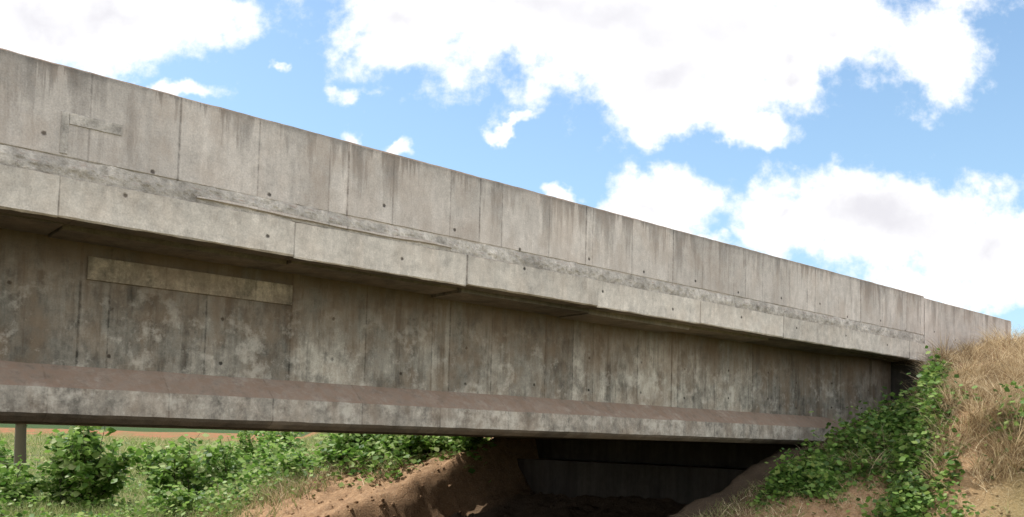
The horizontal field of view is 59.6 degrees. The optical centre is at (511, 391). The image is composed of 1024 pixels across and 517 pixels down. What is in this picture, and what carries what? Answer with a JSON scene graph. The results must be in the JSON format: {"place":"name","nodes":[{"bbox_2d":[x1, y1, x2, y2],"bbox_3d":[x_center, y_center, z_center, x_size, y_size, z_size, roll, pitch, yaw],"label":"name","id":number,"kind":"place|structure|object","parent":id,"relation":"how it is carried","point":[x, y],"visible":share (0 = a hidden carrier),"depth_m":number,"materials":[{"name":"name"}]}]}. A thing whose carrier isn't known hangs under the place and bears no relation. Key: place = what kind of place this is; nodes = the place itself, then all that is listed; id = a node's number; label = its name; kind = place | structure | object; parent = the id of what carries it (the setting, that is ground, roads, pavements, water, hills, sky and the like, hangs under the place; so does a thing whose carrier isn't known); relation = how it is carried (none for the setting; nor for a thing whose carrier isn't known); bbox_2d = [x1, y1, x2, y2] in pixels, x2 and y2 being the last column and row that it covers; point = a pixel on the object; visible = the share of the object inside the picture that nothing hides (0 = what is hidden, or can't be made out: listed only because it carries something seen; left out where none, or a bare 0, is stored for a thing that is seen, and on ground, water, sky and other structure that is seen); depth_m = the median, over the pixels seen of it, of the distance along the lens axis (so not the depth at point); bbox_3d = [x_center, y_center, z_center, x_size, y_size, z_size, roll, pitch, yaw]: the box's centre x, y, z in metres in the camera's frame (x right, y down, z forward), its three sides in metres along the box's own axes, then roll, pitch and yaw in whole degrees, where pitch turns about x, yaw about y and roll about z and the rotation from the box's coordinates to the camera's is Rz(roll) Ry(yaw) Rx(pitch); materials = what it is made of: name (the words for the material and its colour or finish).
{"place":"outdoors","nodes":[
{"label":"outdoors","id":0,"kind":"place"},
{"bbox_2d":[0,348,1023,516],"bbox_3d":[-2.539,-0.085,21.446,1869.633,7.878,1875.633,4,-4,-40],"label":"ground","id":1,"kind":"structure","parent":0,"point":[463,493],"depth_m":22.75,"materials":[{"name":"brown soil"}]},
{"bbox_2d":[0,438,29,470],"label":"leafy shrub","id":2,"kind":"object","parent":1,"relation":"on","point":[5,452],"visible":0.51,"depth_m":43.48,"materials":[{"name":"green plant"}]},
{"bbox_2d":[14,424,27,479],"bbox_3d":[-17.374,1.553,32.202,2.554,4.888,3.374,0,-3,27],"label":"post","id":3,"kind":"object","parent":1,"relation":"on","point":[20,440],"visible":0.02,"depth_m":32.03,"materials":[{"name":"grey wood"}]},
{"bbox_2d":[0,455,69,506],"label":"leafy shrub","id":4,"kind":"object","parent":1,"relation":"on","point":[11,482],"visible":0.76,"depth_m":26.01,"materials":[{"name":"green plant"}]},
{"bbox_2d":[29,426,111,508],"bbox_3d":[-13.290,2.254,26.849,2.878,2.803,1.954,0,-3,20],"label":"leafy shrub","id":5,"kind":"object","parent":1,"relation":"on","point":[59,487],"visible":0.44,"depth_m":26.40,"materials":[{"name":"green plant"}]},
{"bbox_2d":[37,426,151,510],"bbox_3d":[-12.546,2.009,26.733,2.839,3.289,3.112,4,-4,-40],"label":"leafy shrub","id":6,"kind":"object","parent":1,"relation":"on","point":[107,481],"visible":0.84,"depth_m":26.45,"materials":[{"name":"green plant"}]},
{"bbox_2d":[130,442,178,476],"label":"leafy shrub","id":7,"kind":"object","parent":1,"relation":"on","point":[147,451],"visible":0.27,"depth_m":45.49,"materials":[{"name":"green plant"}]},
{"bbox_2d":[0,432,329,474],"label":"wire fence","id":8,"kind":"object","parent":1,"relation":"on","point":[118,454],"visible":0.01,"depth_m":43.19,"materials":[{"name":"metal"}]},
{"bbox_2d":[135,482,206,515],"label":"leafy shrub","id":9,"kind":"object","parent":1,"relation":"on","point":[180,495],"visible":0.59,"depth_m":24.60,"materials":[{"name":"green plant"}]},
{"bbox_2d":[142,432,222,500],"bbox_3d":[-10.181,2.497,27.564,2.532,2.538,2.593,4,-4,-40],"label":"leafy shrub","id":10,"kind":"object","parent":1,"relation":"on","point":[175,468],"visible":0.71,"depth_m":27.02,"materials":[{"name":"green plant"}]},
{"bbox_2d":[0,431,391,516],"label":"grass","id":11,"kind":"structure","parent":1,"relation":"on","point":[38,507],"depth_m":24.98,"materials":[{"name":"green plant"}]},
{"bbox_2d":[190,434,243,494],"bbox_3d":[-9.527,2.454,29.196,1.877,2.158,2.283,0,-3,24],"label":"leafy shrub","id":12,"kind":"object","parent":1,"relation":"on","point":[220,467],"visible":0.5,"depth_m":28.92,"materials":[{"name":"green plant"}]},
{"bbox_2d":[195,441,266,478],"bbox_3d":[-9.847,2.688,31.891,1.888,1.848,2.665,11,-10,-71],"label":"leafy shrub","id":13,"kind":"object","parent":1,"relation":"on","point":[245,461],"visible":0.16,"depth_m":32.14,"materials":[{"name":"green plant"}]},
{"bbox_2d":[231,430,280,466],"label":"leafy shrub","id":14,"kind":"object","parent":1,"relation":"on","point":[260,437],"visible":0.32,"depth_m":42.55,"materials":[{"name":"green plant"}]},
{"bbox_2d":[253,435,302,464],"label":"leafy shrub","id":15,"kind":"object","parent":1,"relation":"on","point":[270,447],"visible":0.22,"depth_m":32.56,"materials":[{"name":"green plant"}]},
{"bbox_2d":[258,431,306,448],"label":"leafy shrub","id":16,"kind":"object","parent":1,"relation":"on","point":[295,435],"visible":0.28,"depth_m":47.20,"materials":[{"name":"green plant"}]},
{"bbox_2d":[271,448,324,478],"bbox_3d":[-6.242,2.152,26.183,1.548,1.019,1.901,2,-3,-10],"label":"leafy shrub","id":17,"kind":"object","parent":1,"relation":"on","point":[280,458],"visible":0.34,"depth_m":25.89,"materials":[{"name":"green plant"}]},
{"bbox_2d":[195,434,425,506],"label":"dry grass","id":18,"kind":"structure","parent":1,"relation":"on","point":[321,472],"depth_m":24.47,"materials":[{"name":"beige plant"}]},
{"bbox_2d":[314,433,382,461],"bbox_3d":[-4.673,1.513,26.073,2.031,1.260,2.288,3,-3,-21],"label":"leafy shrub","id":19,"kind":"object","parent":1,"relation":"on","point":[335,449],"visible":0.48,"depth_m":25.79,"materials":[{"name":"green plant"}]},
{"bbox_2d":[222,432,496,499],"bbox_3d":[-4.772,1.810,26.427,9.281,3.499,5.745,0,-3,18],"label":"creeper","id":20,"kind":"object","parent":1,"relation":"on","point":[379,454],"visible":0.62,"depth_m":24.96,"materials":[{"name":"green plant"}]},
{"bbox_2d":[375,434,419,454],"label":"leafy shrub","id":21,"kind":"object","parent":1,"relation":"on","point":[397,437],"visible":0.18,"depth_m":25.22,"materials":[{"name":"green plant"}]},
{"bbox_2d":[410,435,463,452],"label":"leafy shrub","id":22,"kind":"object","parent":1,"relation":"on","point":[426,442],"visible":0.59,"depth_m":24.97,"materials":[{"name":"green plant"}]},
{"bbox_2d":[0,48,1010,503],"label":"concrete overpass bridge","id":23,"kind":"structure","parent":1,"relation":"on","point":[170,260],"depth_m":11.21,"materials":[{"name":"grey concrete"}]},
{"bbox_2d":[270,380,1020,516],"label":"earth clods","id":24,"kind":"object","parent":1,"relation":"on","point":[532,492],"visible":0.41,"depth_m":22.48,"materials":[{"name":"brown soil"}]},
{"bbox_2d":[679,359,1023,516],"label":"dry grass","id":25,"kind":"structure","parent":1,"relation":"on","point":[780,510],"depth_m":14.97,"materials":[{"name":"plant"}]},
{"bbox_2d":[746,345,1023,516],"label":"creeper","id":26,"kind":"object","parent":1,"relation":"on","point":[897,422],"visible":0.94,"depth_m":15.41,"materials":[{"name":"green plant"}]},
{"bbox_2d":[809,321,1023,500],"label":"dry grass","id":27,"kind":"structure","parent":1,"relation":"on","point":[997,369],"depth_m":15.46,"materials":[{"name":"beige plant"}]},
{"bbox_2d":[0,0,1023,337],"label":"sky","id":28,"kind":"structure","parent":0,"point":[881,142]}
]}

